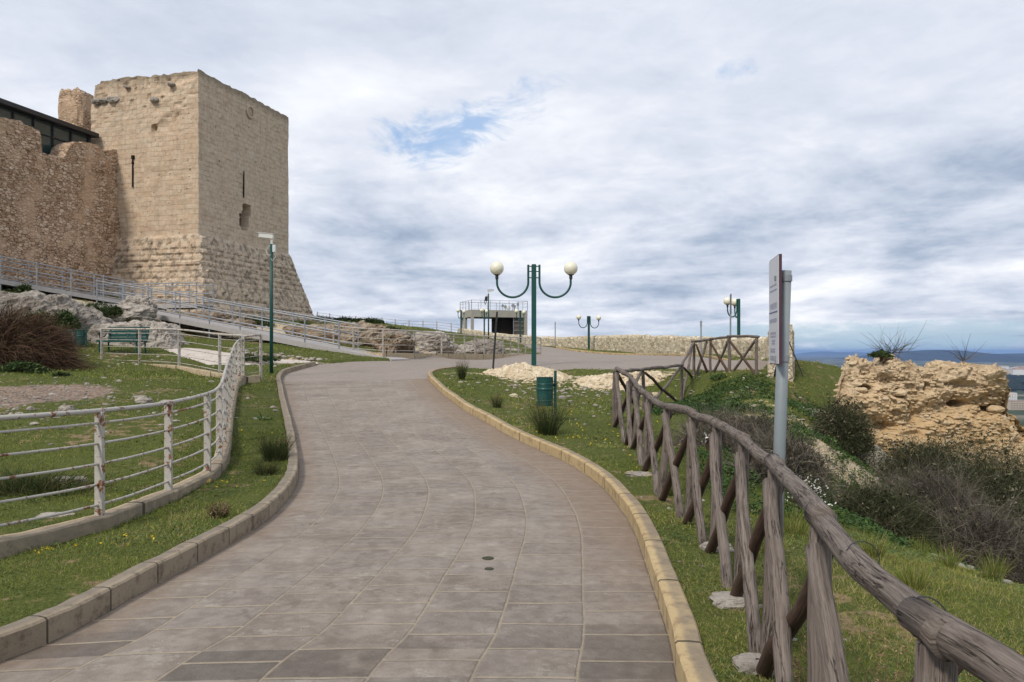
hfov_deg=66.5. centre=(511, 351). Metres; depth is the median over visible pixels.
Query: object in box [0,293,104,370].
brown bush
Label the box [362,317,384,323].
dark bush
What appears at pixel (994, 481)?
dry bush
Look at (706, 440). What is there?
flowering plant
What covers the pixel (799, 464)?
dry bush
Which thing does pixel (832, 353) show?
hills
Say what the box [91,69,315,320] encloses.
stone tower
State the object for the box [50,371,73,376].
green shrub
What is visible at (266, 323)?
green shrub
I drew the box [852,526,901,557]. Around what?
grass tuft
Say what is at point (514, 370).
rubble mound
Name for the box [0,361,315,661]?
kerb
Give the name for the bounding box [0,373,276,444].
gravel
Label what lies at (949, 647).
log fence
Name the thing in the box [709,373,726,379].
slope weed
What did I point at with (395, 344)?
rock bank
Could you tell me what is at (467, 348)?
rock
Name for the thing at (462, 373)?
rush tuft
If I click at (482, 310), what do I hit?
street lamp
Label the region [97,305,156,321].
rock outcrop
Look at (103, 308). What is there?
green shrub
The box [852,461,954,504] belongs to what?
dry bush
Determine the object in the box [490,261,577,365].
street lamp
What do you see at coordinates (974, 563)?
ivy patch
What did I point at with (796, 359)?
leaning rod
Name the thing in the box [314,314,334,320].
dark bush
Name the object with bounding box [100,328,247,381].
rusty fence
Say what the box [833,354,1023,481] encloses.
ruined wall
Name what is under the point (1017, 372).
apartment block
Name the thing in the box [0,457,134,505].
tussock
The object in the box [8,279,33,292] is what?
green shrub
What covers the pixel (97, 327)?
rock outcrop
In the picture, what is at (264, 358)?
green shrub
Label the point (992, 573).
grass tuft
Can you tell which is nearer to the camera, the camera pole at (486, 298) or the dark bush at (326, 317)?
the dark bush at (326, 317)
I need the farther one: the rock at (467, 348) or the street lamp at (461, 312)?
the street lamp at (461, 312)
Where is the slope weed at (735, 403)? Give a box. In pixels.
[718,400,753,410]
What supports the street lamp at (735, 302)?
on the ground at (644, 487)
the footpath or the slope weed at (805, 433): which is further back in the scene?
the footpath
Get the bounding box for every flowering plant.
[698,425,724,450]
[759,461,854,517]
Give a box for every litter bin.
[75,326,86,346]
[536,370,556,415]
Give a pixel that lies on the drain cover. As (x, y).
(487, 558)
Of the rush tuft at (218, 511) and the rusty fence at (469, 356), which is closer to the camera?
the rush tuft at (218, 511)
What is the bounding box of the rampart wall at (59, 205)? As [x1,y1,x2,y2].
[0,117,120,293]
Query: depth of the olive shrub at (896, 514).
9.77 m
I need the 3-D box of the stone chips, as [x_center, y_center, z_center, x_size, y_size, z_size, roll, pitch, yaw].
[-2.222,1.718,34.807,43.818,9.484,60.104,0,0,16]
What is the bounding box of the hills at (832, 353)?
[795,351,870,354]
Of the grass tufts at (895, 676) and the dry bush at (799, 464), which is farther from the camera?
the dry bush at (799, 464)
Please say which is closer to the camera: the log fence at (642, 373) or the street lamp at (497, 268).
the log fence at (642, 373)
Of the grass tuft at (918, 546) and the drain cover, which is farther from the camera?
the grass tuft at (918, 546)
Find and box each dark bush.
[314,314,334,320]
[332,316,361,321]
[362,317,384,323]
[386,325,403,331]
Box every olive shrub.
[803,391,894,463]
[817,456,989,562]
[864,423,977,489]
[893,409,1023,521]
[905,421,1022,494]
[961,462,1023,539]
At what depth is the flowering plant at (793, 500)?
8.15 m
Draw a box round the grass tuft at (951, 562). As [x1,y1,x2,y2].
[921,542,973,569]
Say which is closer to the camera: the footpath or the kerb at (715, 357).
the footpath
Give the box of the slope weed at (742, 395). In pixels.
[729,390,758,399]
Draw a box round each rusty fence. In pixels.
[0,339,245,559]
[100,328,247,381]
[243,334,261,382]
[333,325,540,359]
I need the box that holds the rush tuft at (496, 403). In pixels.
[489,391,507,407]
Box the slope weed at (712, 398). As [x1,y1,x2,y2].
[698,395,718,402]
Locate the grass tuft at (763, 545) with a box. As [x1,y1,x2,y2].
[760,532,793,551]
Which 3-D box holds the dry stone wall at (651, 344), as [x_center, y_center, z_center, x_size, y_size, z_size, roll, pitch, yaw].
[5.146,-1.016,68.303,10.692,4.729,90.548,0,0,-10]
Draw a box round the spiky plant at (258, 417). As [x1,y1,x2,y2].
[251,411,273,419]
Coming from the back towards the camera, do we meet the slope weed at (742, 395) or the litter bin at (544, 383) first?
the slope weed at (742, 395)
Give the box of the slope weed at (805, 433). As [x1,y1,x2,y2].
[787,428,817,441]
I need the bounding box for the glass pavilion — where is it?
[0,98,98,153]
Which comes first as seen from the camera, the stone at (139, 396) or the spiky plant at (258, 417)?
the spiky plant at (258, 417)
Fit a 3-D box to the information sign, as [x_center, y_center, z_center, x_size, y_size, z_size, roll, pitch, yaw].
[1.578,0.619,4.670,0.129,2.364,0.353,0,0,0]
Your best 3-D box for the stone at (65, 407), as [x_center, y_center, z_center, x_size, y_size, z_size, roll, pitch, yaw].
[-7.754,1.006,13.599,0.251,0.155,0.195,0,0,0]
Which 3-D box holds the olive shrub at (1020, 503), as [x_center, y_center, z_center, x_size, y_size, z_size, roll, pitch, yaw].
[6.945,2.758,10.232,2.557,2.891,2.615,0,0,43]
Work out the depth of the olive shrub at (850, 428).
15.11 m
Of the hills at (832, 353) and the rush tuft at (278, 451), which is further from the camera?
the hills at (832, 353)
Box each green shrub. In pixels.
[0,358,55,373]
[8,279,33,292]
[26,306,54,326]
[49,309,83,329]
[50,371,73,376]
[83,301,120,315]
[103,301,129,315]
[227,349,281,363]
[248,316,275,326]
[867,349,894,360]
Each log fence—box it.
[612,335,759,425]
[612,367,1023,681]
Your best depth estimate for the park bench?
26.93 m
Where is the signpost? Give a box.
[730,294,731,349]
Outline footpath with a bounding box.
[164,348,324,364]
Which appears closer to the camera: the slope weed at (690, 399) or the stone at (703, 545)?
the stone at (703, 545)
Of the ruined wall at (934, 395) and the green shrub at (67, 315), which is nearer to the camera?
the ruined wall at (934, 395)
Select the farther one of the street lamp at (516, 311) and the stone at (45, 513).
the street lamp at (516, 311)
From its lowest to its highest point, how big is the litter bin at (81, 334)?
0.960 m
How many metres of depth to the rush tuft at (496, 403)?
16.37 m
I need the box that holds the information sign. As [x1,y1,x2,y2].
[769,254,791,524]
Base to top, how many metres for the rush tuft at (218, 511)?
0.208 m
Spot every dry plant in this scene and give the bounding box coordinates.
[857,327,927,372]
[947,333,985,361]
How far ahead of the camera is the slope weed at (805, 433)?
13.90 m
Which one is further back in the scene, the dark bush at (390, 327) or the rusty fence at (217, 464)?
the dark bush at (390, 327)
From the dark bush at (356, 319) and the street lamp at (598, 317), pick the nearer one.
the dark bush at (356, 319)
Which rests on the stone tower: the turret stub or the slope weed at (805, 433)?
the turret stub
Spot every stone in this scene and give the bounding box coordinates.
[35,512,74,517]
[54,476,86,483]
[58,405,73,410]
[133,395,146,398]
[135,398,152,403]
[625,471,651,476]
[699,541,733,551]
[708,591,744,609]
[731,652,774,675]
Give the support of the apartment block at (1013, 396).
on the ground at (644, 487)
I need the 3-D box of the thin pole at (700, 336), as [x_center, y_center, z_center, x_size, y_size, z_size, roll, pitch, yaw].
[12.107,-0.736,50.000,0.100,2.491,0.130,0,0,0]
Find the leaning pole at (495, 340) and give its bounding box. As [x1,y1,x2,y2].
[492,312,497,368]
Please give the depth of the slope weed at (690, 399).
19.41 m
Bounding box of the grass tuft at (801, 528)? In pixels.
[783,496,809,536]
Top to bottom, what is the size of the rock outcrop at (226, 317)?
1.270 m
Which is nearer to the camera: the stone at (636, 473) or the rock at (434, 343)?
the stone at (636, 473)
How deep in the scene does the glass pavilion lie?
43.74 m
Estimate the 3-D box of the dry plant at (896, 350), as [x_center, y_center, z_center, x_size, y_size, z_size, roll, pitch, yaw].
[9.364,-0.119,18.855,1.805,1.294,1.960,0,0,42]
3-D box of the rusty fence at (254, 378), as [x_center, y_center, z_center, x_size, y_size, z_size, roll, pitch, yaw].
[-6.912,0.312,20.596,0.179,1.580,0.751,0,0,24]
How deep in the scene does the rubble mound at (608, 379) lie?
23.56 m
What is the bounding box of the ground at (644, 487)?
[0,285,1023,681]
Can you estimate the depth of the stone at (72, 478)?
9.24 m
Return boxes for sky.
[0,0,1023,353]
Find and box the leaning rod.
[789,341,803,376]
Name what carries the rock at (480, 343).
on the ground at (644, 487)
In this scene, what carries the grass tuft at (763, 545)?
on the ground at (644, 487)
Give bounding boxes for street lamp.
[456,309,465,332]
[480,308,487,335]
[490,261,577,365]
[514,309,525,342]
[576,315,600,348]
[723,297,739,334]
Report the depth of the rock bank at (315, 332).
37.06 m
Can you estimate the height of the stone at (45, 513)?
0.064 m
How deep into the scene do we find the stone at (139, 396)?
15.33 m
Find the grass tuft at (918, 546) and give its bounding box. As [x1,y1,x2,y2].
[907,535,933,552]
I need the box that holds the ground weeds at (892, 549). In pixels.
[0,337,1023,681]
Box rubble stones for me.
[485,365,672,390]
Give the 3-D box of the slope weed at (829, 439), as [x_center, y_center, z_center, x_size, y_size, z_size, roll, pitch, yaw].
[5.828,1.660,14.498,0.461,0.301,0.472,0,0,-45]
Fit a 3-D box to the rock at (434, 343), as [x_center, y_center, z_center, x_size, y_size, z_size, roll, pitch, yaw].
[-4.102,-0.492,39.500,2.178,1.132,1.384,0,0,0]
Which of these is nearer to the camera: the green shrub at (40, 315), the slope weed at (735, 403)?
the slope weed at (735, 403)
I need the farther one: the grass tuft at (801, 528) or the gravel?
the gravel
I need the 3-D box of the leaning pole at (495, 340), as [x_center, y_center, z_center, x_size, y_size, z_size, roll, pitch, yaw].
[-0.572,-0.196,25.200,0.243,2.195,0.120,0,0,0]
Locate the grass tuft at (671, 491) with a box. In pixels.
[668,478,685,495]
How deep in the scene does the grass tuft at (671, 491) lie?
8.26 m
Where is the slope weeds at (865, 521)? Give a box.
[652,372,979,571]
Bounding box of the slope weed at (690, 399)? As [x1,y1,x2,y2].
[683,397,698,403]
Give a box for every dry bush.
[656,380,808,452]
[722,418,865,506]
[851,440,1022,563]
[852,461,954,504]
[909,478,1023,585]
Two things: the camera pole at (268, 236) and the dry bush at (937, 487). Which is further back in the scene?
the camera pole at (268, 236)
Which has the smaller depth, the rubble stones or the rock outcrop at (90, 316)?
the rubble stones
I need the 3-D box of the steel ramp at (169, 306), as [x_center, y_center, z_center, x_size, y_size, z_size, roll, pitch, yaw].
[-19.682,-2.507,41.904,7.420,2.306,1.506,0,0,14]
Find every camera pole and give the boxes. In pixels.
[257,232,275,372]
[484,289,493,338]
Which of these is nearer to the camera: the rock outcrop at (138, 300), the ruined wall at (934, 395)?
the ruined wall at (934, 395)
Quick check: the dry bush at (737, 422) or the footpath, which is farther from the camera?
the footpath
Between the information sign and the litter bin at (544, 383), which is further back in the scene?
the litter bin at (544, 383)
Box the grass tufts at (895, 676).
[769,621,971,681]
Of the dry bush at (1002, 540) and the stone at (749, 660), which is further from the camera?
the dry bush at (1002, 540)
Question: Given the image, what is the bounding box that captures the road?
[0,379,678,681]
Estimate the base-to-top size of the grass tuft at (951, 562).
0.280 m
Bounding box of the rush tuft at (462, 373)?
[451,359,469,379]
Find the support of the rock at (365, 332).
on the ground at (644, 487)
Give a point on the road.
(385, 528)
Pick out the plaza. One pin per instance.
(548, 357)
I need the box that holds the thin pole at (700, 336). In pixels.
[700,321,701,353]
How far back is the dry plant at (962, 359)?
18.86 m
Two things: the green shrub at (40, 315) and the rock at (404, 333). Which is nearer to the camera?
the green shrub at (40, 315)
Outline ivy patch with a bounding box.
[934,544,1022,575]
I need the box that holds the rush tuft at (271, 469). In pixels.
[247,456,283,475]
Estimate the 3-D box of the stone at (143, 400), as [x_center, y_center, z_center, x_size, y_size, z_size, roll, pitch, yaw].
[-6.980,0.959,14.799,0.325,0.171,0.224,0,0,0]
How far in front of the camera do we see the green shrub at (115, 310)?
31.89 m
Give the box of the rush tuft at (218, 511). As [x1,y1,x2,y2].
[203,497,237,518]
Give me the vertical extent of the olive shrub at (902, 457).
2.263 m
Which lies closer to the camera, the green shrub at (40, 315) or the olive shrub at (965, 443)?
the olive shrub at (965, 443)
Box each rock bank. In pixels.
[283,322,399,341]
[371,332,415,352]
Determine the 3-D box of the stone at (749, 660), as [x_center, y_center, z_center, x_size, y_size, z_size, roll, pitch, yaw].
[1.194,1.531,3.796,0.241,0.083,0.189,0,0,0]
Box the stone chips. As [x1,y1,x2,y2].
[2,289,1012,640]
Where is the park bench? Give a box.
[96,327,149,353]
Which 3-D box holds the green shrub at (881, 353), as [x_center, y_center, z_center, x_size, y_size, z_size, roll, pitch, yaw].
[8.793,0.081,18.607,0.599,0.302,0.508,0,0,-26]
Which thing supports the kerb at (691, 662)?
on the ground at (644, 487)
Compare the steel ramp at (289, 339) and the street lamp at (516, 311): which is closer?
the steel ramp at (289, 339)
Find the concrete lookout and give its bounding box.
[460,300,527,334]
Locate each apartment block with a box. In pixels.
[1007,400,1023,409]
[1008,392,1016,399]
[1011,370,1023,374]
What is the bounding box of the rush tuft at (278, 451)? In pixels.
[252,428,301,461]
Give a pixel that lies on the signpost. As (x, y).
(730, 315)
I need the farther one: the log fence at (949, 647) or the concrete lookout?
the concrete lookout
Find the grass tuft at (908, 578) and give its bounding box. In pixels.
[888,554,933,590]
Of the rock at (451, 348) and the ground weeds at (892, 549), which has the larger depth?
the rock at (451, 348)
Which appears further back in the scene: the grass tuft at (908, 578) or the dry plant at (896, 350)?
the dry plant at (896, 350)
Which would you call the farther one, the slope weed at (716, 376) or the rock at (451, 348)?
the rock at (451, 348)
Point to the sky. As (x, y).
(668, 151)
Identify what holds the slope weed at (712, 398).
on the ground at (644, 487)
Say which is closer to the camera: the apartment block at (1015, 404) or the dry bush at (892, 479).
the dry bush at (892, 479)
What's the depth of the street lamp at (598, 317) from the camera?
74.91 m
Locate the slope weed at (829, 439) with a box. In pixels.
[816,434,839,443]
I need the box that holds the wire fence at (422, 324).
[317,312,462,332]
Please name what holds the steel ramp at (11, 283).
on the ground at (644, 487)
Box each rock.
[337,320,377,345]
[376,331,416,340]
[415,331,451,351]
[438,341,458,353]
[452,344,476,353]
[463,339,505,353]
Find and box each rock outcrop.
[0,290,113,343]
[87,320,188,348]
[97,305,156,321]
[119,295,157,311]
[161,311,256,331]
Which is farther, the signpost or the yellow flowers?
the signpost
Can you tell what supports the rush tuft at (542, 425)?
on the ground at (644, 487)
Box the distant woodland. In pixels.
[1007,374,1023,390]
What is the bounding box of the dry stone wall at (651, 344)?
[457,324,794,381]
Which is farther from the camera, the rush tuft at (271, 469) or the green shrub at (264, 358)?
the green shrub at (264, 358)
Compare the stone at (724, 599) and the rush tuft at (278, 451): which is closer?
the stone at (724, 599)
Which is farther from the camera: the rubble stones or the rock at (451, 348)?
the rock at (451, 348)
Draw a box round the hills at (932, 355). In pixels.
[826,350,1023,362]
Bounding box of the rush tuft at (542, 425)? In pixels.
[515,386,576,435]
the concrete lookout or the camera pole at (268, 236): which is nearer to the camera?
the camera pole at (268, 236)
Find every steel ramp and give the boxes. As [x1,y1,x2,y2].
[0,255,134,303]
[77,282,213,313]
[96,279,409,360]
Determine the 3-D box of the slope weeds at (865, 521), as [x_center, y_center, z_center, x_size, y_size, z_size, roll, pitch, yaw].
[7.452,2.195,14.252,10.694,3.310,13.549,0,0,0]
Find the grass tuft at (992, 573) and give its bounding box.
[966,548,1021,582]
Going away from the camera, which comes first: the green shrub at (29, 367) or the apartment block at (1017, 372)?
the green shrub at (29, 367)
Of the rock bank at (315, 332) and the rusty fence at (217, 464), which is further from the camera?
the rock bank at (315, 332)
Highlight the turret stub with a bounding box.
[58,87,93,130]
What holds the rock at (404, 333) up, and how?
on the ground at (644, 487)
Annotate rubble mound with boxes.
[483,362,571,380]
[576,370,667,389]
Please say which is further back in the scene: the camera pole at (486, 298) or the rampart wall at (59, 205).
the camera pole at (486, 298)
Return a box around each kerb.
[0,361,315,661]
[428,366,717,681]
[556,346,727,359]
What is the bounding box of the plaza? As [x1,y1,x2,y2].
[281,343,766,380]
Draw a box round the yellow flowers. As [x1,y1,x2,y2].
[34,368,1021,652]
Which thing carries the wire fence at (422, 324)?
on the ground at (644, 487)

